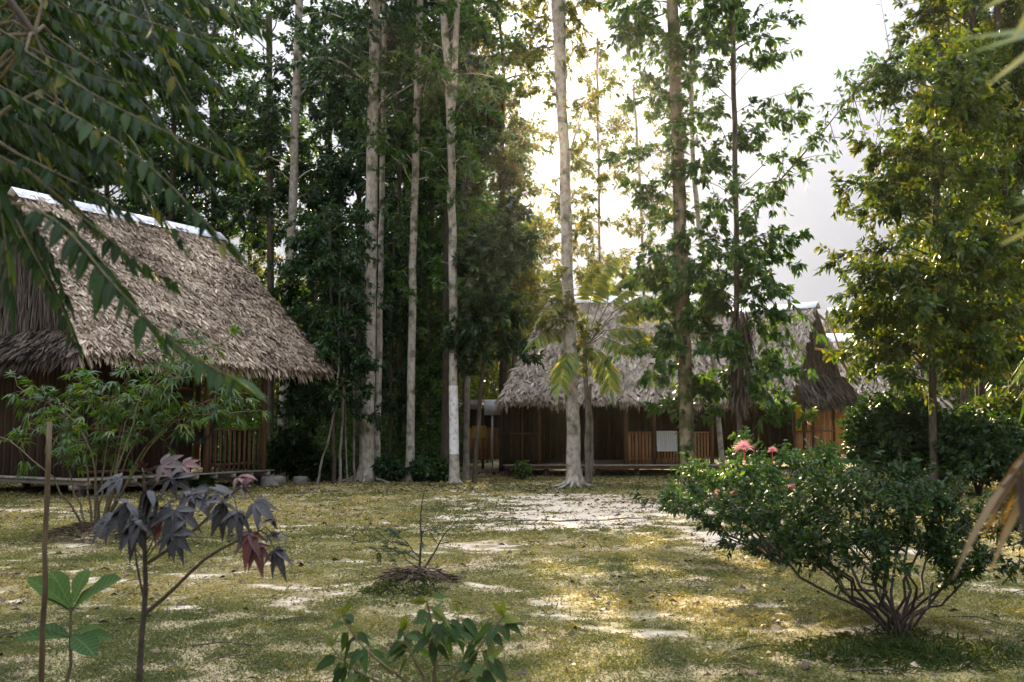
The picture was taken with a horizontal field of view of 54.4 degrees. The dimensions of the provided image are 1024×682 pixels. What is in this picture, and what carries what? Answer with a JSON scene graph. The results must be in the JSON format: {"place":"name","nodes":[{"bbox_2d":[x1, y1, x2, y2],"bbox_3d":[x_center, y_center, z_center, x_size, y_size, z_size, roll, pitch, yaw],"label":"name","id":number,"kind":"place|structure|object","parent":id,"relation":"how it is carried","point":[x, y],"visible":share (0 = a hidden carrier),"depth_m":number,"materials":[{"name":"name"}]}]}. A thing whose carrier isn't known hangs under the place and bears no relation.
{"place":"outdoors","nodes":[
{"label":"outdoors","id":0,"kind":"place"},
{"bbox_2d":[0,449,1023,681],"bbox_3d":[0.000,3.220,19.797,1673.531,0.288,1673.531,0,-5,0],"label":"ground","id":1,"kind":"structure","parent":0,"point":[646,632],"depth_m":9.71,"materials":[{"name":"beige sand"}]},
{"bbox_2d":[0,0,53,192],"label":"forest tree","id":2,"kind":"object","parent":1,"relation":"on","point":[13,112],"visible":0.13,"depth_m":33.72,"materials":[{"name":"green plant"}]},
{"bbox_2d":[38,422,51,681],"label":"bamboo stake","id":3,"kind":"object","parent":1,"relation":"on","point":[41,674],"visible":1,"depth_m":5.50,"materials":[{"name":"brown wood"}]},
{"bbox_2d":[0,0,114,202],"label":"forest tree","id":4,"kind":"object","parent":1,"relation":"on","point":[69,142],"visible":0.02,"depth_m":39.06,"materials":[{"name":"green plant"}]},
{"bbox_2d":[15,569,121,681],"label":"broad leaf seedling","id":5,"kind":"object","parent":1,"relation":"on","point":[62,594],"visible":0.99,"depth_m":5.77,"materials":[{"name":"green plant"}]},
{"bbox_2d":[0,0,142,206],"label":"forest tree","id":6,"kind":"object","parent":1,"relation":"on","point":[94,181],"visible":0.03,"depth_m":37.94,"materials":[{"name":"green plant"}]},
{"bbox_2d":[28,520,151,544],"bbox_3d":[-5.943,2.736,14.251,1.873,0.360,2.127,0,-5,0],"label":"clippings heap","id":7,"kind":"object","parent":1,"relation":"on","point":[82,529],"visible":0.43,"depth_m":13.73,"materials":[{"name":"brown plant"}]},
{"bbox_2d":[51,36,142,205],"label":"forest tree","id":8,"kind":"object","parent":1,"relation":"on","point":[120,195],"depth_m":54.36,"materials":[{"name":"green plant"}]},
{"bbox_2d":[65,0,193,220],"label":"forest tree","id":9,"kind":"object","parent":1,"relation":"on","point":[106,187],"visible":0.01,"depth_m":44.90,"materials":[{"name":"green plant"}]},
{"bbox_2d":[0,323,271,525],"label":"leafy shrub","id":10,"kind":"object","parent":1,"relation":"on","point":[163,394],"visible":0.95,"depth_m":14.27,"materials":[{"name":"green plant"}]},
{"bbox_2d":[0,0,288,402],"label":"overhanging tree","id":11,"kind":"object","parent":1,"relation":"on","point":[24,38],"visible":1,"depth_m":3.32,"materials":[{"name":"green plant"}]},
{"bbox_2d":[0,187,335,497],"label":"thatched hut","id":12,"kind":"object","parent":1,"relation":"on","point":[229,290],"visible":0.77,"depth_m":24.03,"materials":[{"name":"brown plant"}]},
{"bbox_2d":[170,418,217,445],"bbox_3d":[-7.932,2.245,24.840,0.471,0.753,1.479,-2,-5,25],"label":"hammock","id":13,"kind":"object","parent":12,"relation":"hanging from","point":[199,436],"visible":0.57,"depth_m":24.96,"materials":[{"name":"fabric"}]},
{"bbox_2d":[86,0,256,231],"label":"forest tree","id":14,"kind":"object","parent":1,"relation":"on","point":[174,166],"visible":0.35,"depth_m":36.25,"materials":[{"name":"green plant"}]},
{"bbox_2d":[88,453,292,681],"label":"purple plant","id":15,"kind":"object","parent":1,"relation":"on","point":[142,522],"visible":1,"depth_m":4.52,"materials":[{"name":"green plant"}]},
{"bbox_2d":[180,472,216,488],"bbox_3d":[-7.965,3.598,25.198,0.923,0.565,0.937,-2,-5,21],"label":"bush","id":16,"kind":"object","parent":1,"relation":"on","point":[202,479],"visible":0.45,"depth_m":25.02,"materials":[{"name":"green plant"}]},
{"bbox_2d":[138,0,287,466],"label":"forest tree","id":17,"kind":"object","parent":1,"relation":"on","point":[259,243],"visible":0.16,"depth_m":41.09,"materials":[{"name":"green plant"}]},
{"bbox_2d":[216,119,286,423],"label":"forest tree","id":18,"kind":"object","parent":1,"relation":"on","point":[256,268],"visible":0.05,"depth_m":52.05,"materials":[{"name":"green plant"}]},
{"bbox_2d":[260,475,285,486],"bbox_3d":[-6.422,3.815,26.772,0.694,0.393,0.683,0,-5,0],"label":"concrete block","id":19,"kind":"object","parent":1,"relation":"on","point":[271,480],"depth_m":26.50,"materials":[{"name":"grey concrete"}]},
{"bbox_2d":[211,0,343,449],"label":"tall tree","id":20,"kind":"object","parent":1,"relation":"on","point":[314,89],"visible":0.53,"depth_m":36.66,"materials":[{"name":"green plant"}]},
{"bbox_2d":[219,0,362,474],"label":"tall tree","id":21,"kind":"object","parent":1,"relation":"on","point":[265,133],"visible":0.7,"depth_m":33.52,"materials":[{"name":"green plant"}]},
{"bbox_2d":[266,427,320,480],"bbox_3d":[-6.472,3.400,29.656,1.829,1.714,1.692,0,-5,0],"label":"feathery bush","id":22,"kind":"object","parent":1,"relation":"on","point":[297,452],"visible":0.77,"depth_m":29.23,"materials":[{"name":"green plant"}]},
{"bbox_2d":[293,476,307,483],"bbox_3d":[-5.815,3.869,27.370,0.375,0.336,0.300,0,-5,0],"label":"concrete block","id":23,"kind":"object","parent":1,"relation":"on","point":[300,479],"depth_m":27.23,"materials":[{"name":"grey concrete"}]},
{"bbox_2d":[267,244,352,443],"bbox_3d":[-6.240,0.476,30.207,2.980,7.641,2.831,0,-5,0],"label":"bushy tree","id":24,"kind":"object","parent":1,"relation":"on","point":[287,299],"visible":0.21,"depth_m":30.09,"materials":[{"name":"green plant"}]},
{"bbox_2d":[295,449,348,481],"bbox_3d":[-5.598,3.683,29.189,1.618,1.084,1.549,0,-5,0],"label":"bush","id":25,"kind":"object","parent":1,"relation":"on","point":[308,468],"visible":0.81,"depth_m":28.81,"materials":[{"name":"green plant"}]},
{"bbox_2d":[272,199,388,483],"bbox_3d":[-5.044,-0.077,27.515,3.256,8.174,3.132,4,-6,-41],"label":"bushy tree","id":26,"kind":"object","parent":1,"relation":"on","point":[358,363],"visible":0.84,"depth_m":27.31,"materials":[{"name":"green plant"}]},
{"bbox_2d":[273,30,388,445],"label":"forest tree","id":27,"kind":"object","parent":1,"relation":"on","point":[305,122],"visible":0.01,"depth_m":42.12,"materials":[{"name":"green plant"}]},
{"bbox_2d":[308,254,373,484],"bbox_3d":[-4.736,0.842,27.149,1.728,6.270,1.775,3,-6,-27],"label":"thin tree","id":28,"kind":"object","parent":1,"relation":"on","point":[327,264],"visible":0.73,"depth_m":27.04,"materials":[{"name":"green plant"}]},
{"bbox_2d":[314,248,369,482],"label":"thin tree","id":29,"kind":"object","parent":1,"relation":"on","point":[341,332],"visible":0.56,"depth_m":27.61,"materials":[{"name":"green plant"}]},
{"bbox_2d":[309,248,386,484],"bbox_3d":[-4.437,0.741,27.348,1.969,6.524,1.748,-1,-5,16],"label":"thin tree","id":30,"kind":"object","parent":1,"relation":"on","point":[382,305],"visible":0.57,"depth_m":27.31,"materials":[{"name":"green plant"}]},
{"bbox_2d":[279,0,426,482],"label":"tall tree","id":31,"kind":"object","parent":1,"relation":"on","point":[364,472],"visible":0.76,"depth_m":28.62,"materials":[{"name":"green plant"}]},
{"bbox_2d":[213,331,496,478],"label":"undergrowth","id":32,"kind":"object","parent":1,"relation":"on","point":[421,449],"visible":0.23,"depth_m":33.52,"materials":[{"name":"green plant"}]},
{"bbox_2d":[320,223,394,481],"bbox_3d":[-4.257,0.344,28.186,1.917,7.424,1.988,-5,-7,43],"label":"thin tree","id":33,"kind":"object","parent":1,"relation":"on","point":[339,234],"visible":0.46,"depth_m":28.19,"materials":[{"name":"green plant"}]},
{"bbox_2d":[284,0,432,470],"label":"forest tree","id":34,"kind":"object","parent":1,"relation":"on","point":[342,179],"visible":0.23,"depth_m":36.21,"materials":[{"name":"green plant"}]},
{"bbox_2d":[192,272,550,459],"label":"dark wood","id":35,"kind":"object","parent":1,"relation":"on","point":[495,374],"visible":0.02,"depth_m":48.96,"materials":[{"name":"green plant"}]},
{"bbox_2d":[370,453,407,481],"bbox_3d":[-3.657,3.712,28.574,1.285,1.000,1.370,2,-5,-21],"label":"bush","id":36,"kind":"object","parent":1,"relation":"on","point":[395,470],"visible":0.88,"depth_m":28.25,"materials":[{"name":"green plant"}]},
{"bbox_2d":[347,220,431,456],"bbox_3d":[-3.881,0.203,31.123,2.805,8.335,2.411,0,-5,0],"label":"bushy tree","id":37,"kind":"object","parent":1,"relation":"on","point":[389,403],"visible":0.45,"depth_m":31.06,"materials":[{"name":"green plant"}]},
{"bbox_2d":[309,0,470,459],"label":"tall tree","id":38,"kind":"object","parent":1,"relation":"on","point":[361,100],"visible":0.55,"depth_m":29.70,"materials":[{"name":"green plant"}]},
{"bbox_2d":[364,123,435,388],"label":"forest tree","id":39,"kind":"object","parent":1,"relation":"on","point":[404,188],"depth_m":52.56,"materials":[{"name":"green plant"}]},
{"bbox_2d":[356,570,446,598],"bbox_3d":[-1.039,2.326,9.481,1.003,0.245,0.683,0,-5,0],"label":"grass clump","id":40,"kind":"object","parent":1,"relation":"on","point":[388,589],"visible":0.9,"depth_m":9.45,"materials":[{"name":"green plant"}]},
{"bbox_2d":[335,1,473,460],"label":"tall tree","id":41,"kind":"object","parent":1,"relation":"on","point":[392,194],"visible":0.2,"depth_m":32.33,"materials":[{"name":"green plant"}]},
{"bbox_2d":[352,490,461,567],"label":"thin sapling","id":42,"kind":"object","parent":1,"relation":"on","point":[421,543],"visible":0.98,"depth_m":10.26,"materials":[{"name":"green plant"}]},
{"bbox_2d":[362,82,454,426],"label":"forest tree","id":43,"kind":"object","parent":1,"relation":"on","point":[403,210],"visible":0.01,"depth_m":46.38,"materials":[{"name":"green plant"}]},
{"bbox_2d":[344,0,492,481],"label":"tall tree","id":44,"kind":"object","parent":1,"relation":"on","point":[389,69],"visible":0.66,"depth_m":29.13,"materials":[{"name":"green plant"}]},
{"bbox_2d":[370,564,467,585],"bbox_3d":[-0.930,2.356,9.901,1.009,0.287,0.952,0,-5,0],"label":"clippings heap","id":45,"kind":"object","parent":1,"relation":"on","point":[420,571],"visible":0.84,"depth_m":9.75,"materials":[{"name":"brown plant"}]},
{"bbox_2d":[313,593,525,681],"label":"leafy shrub","id":46,"kind":"object","parent":1,"relation":"on","point":[446,632],"visible":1,"depth_m":4.78,"materials":[{"name":"green plant"}]},
{"bbox_2d":[406,454,448,482],"bbox_3d":[-2.337,3.741,28.836,1.518,0.935,1.696,0,-5,0],"label":"bush","id":47,"kind":"object","parent":1,"relation":"on","point":[426,468],"visible":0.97,"depth_m":28.40,"materials":[{"name":"green plant"}]},
{"bbox_2d":[397,266,464,457],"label":"bushy tree","id":48,"kind":"object","parent":1,"relation":"on","point":[423,380],"visible":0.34,"depth_m":31.95,"materials":[{"name":"green plant"}]},
{"bbox_2d":[376,0,500,456],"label":"forest tree","id":49,"kind":"object","parent":1,"relation":"on","point":[404,177],"visible":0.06,"depth_m":38.07,"materials":[{"name":"green plant"}]},
{"bbox_2d":[378,30,498,422],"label":"forest tree","id":50,"kind":"object","parent":1,"relation":"on","point":[394,379],"depth_m":43.43,"materials":[{"name":"green plant"}]},
{"bbox_2d":[387,0,520,461],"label":"tall tree","id":51,"kind":"object","parent":1,"relation":"on","point":[477,63],"visible":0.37,"depth_m":30.56,"materials":[{"name":"green plant"}]},
{"bbox_2d":[395,0,523,483],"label":"tall tree","id":52,"kind":"object","parent":1,"relation":"on","point":[449,95],"visible":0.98,"depth_m":28.25,"materials":[{"name":"green plant"}]},
{"bbox_2d":[393,0,535,478],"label":"tall tree","id":53,"kind":"object","parent":1,"relation":"on","point":[478,214],"visible":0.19,"depth_m":31.08,"materials":[{"name":"green plant"}]},
{"bbox_2d":[397,1,539,472],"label":"forest tree","id":54,"kind":"object","parent":1,"relation":"on","point":[499,205],"visible":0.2,"depth_m":36.49,"materials":[{"name":"green plant"}]},
{"bbox_2d":[458,400,499,468],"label":"wooden shed","id":55,"kind":"structure","parent":1,"relation":"on","point":[484,449],"depth_m":37.81,"materials":[{"name":"brown wood"}]},
{"bbox_2d":[472,426,485,437],"bbox_3d":[-1.254,3.455,37.805,0.554,0.470,0.035,0,-5,0],"label":"yellow cloth","id":56,"kind":"object","parent":55,"relation":"hanging from","point":[483,432],"visible":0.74,"depth_m":37.80,"materials":[{"name":"yellow fabric"}]},
{"bbox_2d":[437,195,545,482],"bbox_3d":[-0.573,0.017,28.683,3.123,8.248,3.132,0,-5,0],"label":"bushy tree","id":57,"kind":"object","parent":1,"relation":"on","point":[476,325],"visible":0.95,"depth_m":28.23,"materials":[{"name":"green plant"}]},
{"bbox_2d":[484,400,499,471],"bbox_3d":[-0.710,3.420,35.871,0.580,2.610,0.115,0,-5,0],"label":"white panel","id":58,"kind":"object","parent":1,"relation":"on","point":[490,408],"visible":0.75,"depth_m":35.89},
{"bbox_2d":[429,0,560,471],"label":"forest tree","id":59,"kind":"object","parent":1,"relation":"on","point":[510,158],"visible":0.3,"depth_m":37.20,"materials":[{"name":"green plant"}]},
{"bbox_2d":[0,473,1023,681],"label":"grass","id":60,"kind":"structure","parent":1,"relation":"on","point":[101,557],"depth_m":9.33,"materials":[{"name":"green plant"}]},
{"bbox_2d":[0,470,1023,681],"bbox_3d":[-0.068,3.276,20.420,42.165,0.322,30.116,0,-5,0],"label":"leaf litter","id":61,"kind":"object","parent":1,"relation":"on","point":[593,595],"visible":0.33,"depth_m":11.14,"materials":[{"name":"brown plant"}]},
{"bbox_2d":[474,199,556,367],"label":"bushy tree","id":62,"kind":"object","parent":1,"relation":"on","point":[539,224],"visible":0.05,"depth_m":41.76,"materials":[{"name":"green plant"}]},
{"bbox_2d":[512,460,531,479],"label":"bush","id":63,"kind":"object","parent":1,"relation":"on","point":[527,470],"visible":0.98,"depth_m":30.71,"materials":[{"name":"green plant"}]},
{"bbox_2d":[497,228,560,393],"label":"forest tree","id":64,"kind":"object","parent":1,"relation":"on","point":[540,292],"visible":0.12,"depth_m":46.23,"materials":[{"name":"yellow plant"}]},
{"bbox_2d":[505,0,629,487],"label":"tall tree","id":65,"kind":"object","parent":1,"relation":"on","point":[563,32],"visible":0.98,"depth_m":26.58,"materials":[{"name":"green plant"}]},
{"bbox_2d":[494,517,643,521],"bbox_3d":[0.905,3.119,17.296,3.024,0.079,0.324,1,-5,-7],"label":"surface root","id":66,"kind":"object","parent":1,"relation":"on","point":[500,520],"visible":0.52,"depth_m":17.28,"materials":[{"name":"brown plant"}]},
{"bbox_2d":[545,36,642,295],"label":"slender tree","id":67,"kind":"object","parent":1,"relation":"on","point":[601,73],"visible":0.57,"depth_m":41.75,"materials":[{"name":"green plant"}]},
{"bbox_2d":[574,246,616,441],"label":"forest tree","id":68,"kind":"object","parent":1,"relation":"on","point":[592,256],"visible":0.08,"depth_m":50.08,"materials":[{"name":"green plant"}]},
{"bbox_2d":[523,250,675,482],"bbox_3d":[2.616,0.604,27.266,4.747,6.652,4.497,0,-5,0],"label":"palm","id":69,"kind":"object","parent":1,"relation":"on","point":[563,371],"visible":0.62,"depth_m":26.71,"materials":[{"name":"green plant"}]},
{"bbox_2d":[192,282,1018,451],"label":"wood","id":70,"kind":"object","parent":1,"relation":"on","point":[952,401],"depth_m":60.44,"materials":[{"name":"yellow plant"}]},
{"bbox_2d":[494,296,728,475],"bbox_3d":[3.541,1.589,35.435,8.302,6.385,7.591,0,-5,0],"label":"thatched hut","id":71,"kind":"object","parent":1,"relation":"on","point":[534,421],"visible":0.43,"depth_m":32.89,"materials":[{"name":"brown wood"}]},
{"bbox_2d":[656,431,676,450],"bbox_3d":[5.097,3.300,32.818,0.664,0.667,0.153,0,-5,0],"label":"towel","id":72,"kind":"object","parent":71,"relation":"hanging from","point":[666,440],"visible":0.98,"depth_m":32.75,"materials":[{"name":"fabric"}]},
{"bbox_2d":[587,75,690,295],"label":"slender tree","id":73,"kind":"object","parent":1,"relation":"on","point":[638,226],"visible":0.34,"depth_m":43.09,"materials":[{"name":"green plant"}]},
{"bbox_2d":[595,0,757,489],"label":"tall tree","id":74,"kind":"object","parent":1,"relation":"on","point":[676,213],"visible":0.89,"depth_m":24.32,"materials":[{"name":"green plant"}]},
{"bbox_2d":[630,0,732,479],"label":"tall tree","id":75,"kind":"object","parent":1,"relation":"on","point":[692,97],"visible":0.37,"depth_m":27.87,"materials":[{"name":"green plant"}]},
{"bbox_2d":[657,425,849,564],"bbox_3d":[2.954,1.800,11.510,2.431,1.647,2.010,0,-5,0],"label":"flowering bush","id":76,"kind":"object","parent":1,"relation":"on","point":[765,472],"visible":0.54,"depth_m":11.65,"materials":[{"name":"green plant"}]},
{"bbox_2d":[772,624,783,630],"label":"fallen leaf","id":77,"kind":"object","parent":1,"relation":"on","point":[775,627],"visible":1,"depth_m":7.76,"materials":[{"name":"beige plant"}]},
{"bbox_2d":[705,301,863,469],"bbox_3d":[10.359,1.838,39.129,5.608,6.518,6.165,-4,-7,41],"label":"thatched hut","id":78,"kind":"object","parent":1,"relation":"on","point":[829,392],"visible":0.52,"depth_m":37.70,"materials":[{"name":"brown wood"}]},
{"bbox_2d":[738,534,835,556],"bbox_3d":[3.456,2.526,12.467,1.332,0.313,1.315,0,-5,0],"label":"clippings heap","id":79,"kind":"object","parent":1,"relation":"on","point":[768,535],"visible":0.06,"depth_m":12.37,"materials":[{"name":"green plant"}]},
{"bbox_2d":[660,0,926,472],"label":"slender tree","id":80,"kind":"object","parent":1,"relation":"on","point":[737,380],"visible":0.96,"depth_m":23.57,"materials":[{"name":"leaf"},{"name":"dark bark"}]},
{"bbox_2d":[629,440,1023,638],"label":"croton bush","id":81,"kind":"object","parent":1,"relation":"on","point":[935,541],"visible":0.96,"depth_m":7.49,"materials":[{"name":"green plant"}]},
{"bbox_2d":[805,334,952,456],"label":"thatched hut","id":82,"kind":"object","parent":1,"relation":"on","point":[881,385],"visible":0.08,"depth_m":46.44,"materials":[{"name":"brown plant"}]},
{"bbox_2d":[823,308,956,400],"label":"tree","id":83,"kind":"object","parent":1,"relation":"on","point":[825,324],"visible":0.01,"depth_m":63.83,"materials":[{"name":"green plant"}]},
{"bbox_2d":[834,385,960,490],"bbox_3d":[9.493,2.459,24.643,3.053,2.745,2.910,0,-5,0],"label":"round bush","id":84,"kind":"object","parent":1,"relation":"on","point":[871,427],"visible":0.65,"depth_m":24.03,"materials":[{"name":"green plant"}]},
{"bbox_2d":[778,620,1023,675],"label":"grass clump","id":85,"kind":"object","parent":1,"relation":"on","point":[923,650],"visible":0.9,"depth_m":6.88,"materials":[{"name":"green plant"}]},
{"bbox_2d":[813,25,1023,492],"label":"leafy tree","id":86,"kind":"object","parent":1,"relation":"on","point":[928,298],"visible":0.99,"depth_m":22.73,"materials":[{"name":"green plant"}]},
{"bbox_2d":[884,218,953,399],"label":"forest tree","id":87,"kind":"object","parent":1,"relation":"on","point":[912,359],"visible":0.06,"depth_m":44.22,"materials":[{"name":"green plant"}]},
{"bbox_2d":[874,0,1023,484],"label":"leafy tree","id":88,"kind":"object","parent":1,"relation":"on","point":[971,20],"visible":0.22,"depth_m":28.79,"materials":[{"name":"green plant"}]},
{"bbox_2d":[903,126,1016,415],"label":"forest tree","id":89,"kind":"object","parent":1,"relation":"on","point":[961,395],"visible":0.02,"depth_m":40.41,"materials":[{"name":"green plant"}]},
{"bbox_2d":[900,0,1020,404],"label":"forest tree","id":90,"kind":"object","parent":1,"relation":"on","point":[925,261],"visible":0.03,"depth_m":34.64,"materials":[{"name":"green plant"}]},
{"bbox_2d":[905,0,1023,392],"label":"leafy tree","id":91,"kind":"object","parent":1,"relation":"on","point":[1002,137],"visible":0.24,"depth_m":26.88,"materials":[{"name":"green plant"}]},
{"bbox_2d":[917,403,1023,495],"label":"round bush","id":92,"kind":"object","parent":1,"relation":"on","point":[988,436],"visible":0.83,"depth_m":22.66,"materials":[{"name":"green plant"}]},
{"bbox_2d":[944,0,1023,398],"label":"forest tree","id":93,"kind":"object","parent":1,"relation":"on","point":[1020,380],"visible":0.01,"depth_m":35.95,"materials":[{"name":"green plant"}]},
{"bbox_2d":[953,0,1023,578],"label":"palm","id":94,"kind":"object","parent":1,"relation":"on","point":[1013,478],"visible":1,"depth_m":1.97,"materials":[{"name":"green palm leaves"},{"name":"dry palm fronds"},{"name":"grey bark"}]},
{"bbox_2d":[956,383,1023,452],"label":"round bush","id":95,"kind":"object","parent":1,"relation":"on","point":[1004,402],"visible":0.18,"depth_m":26.09,"materials":[{"name":"green plant"}]},
{"bbox_2d":[967,0,1023,385],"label":"forest tree","id":96,"kind":"object","parent":1,"relation":"on","point":[1014,48],"visible":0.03,"depth_m":30.82,"materials":[{"name":"green plant"}]},
{"bbox_2d":[67,0,1023,415],"label":"sky","id":97,"kind":"structure","parent":0,"point":[839,34],"materials":[{"name":"white"}]}
]}

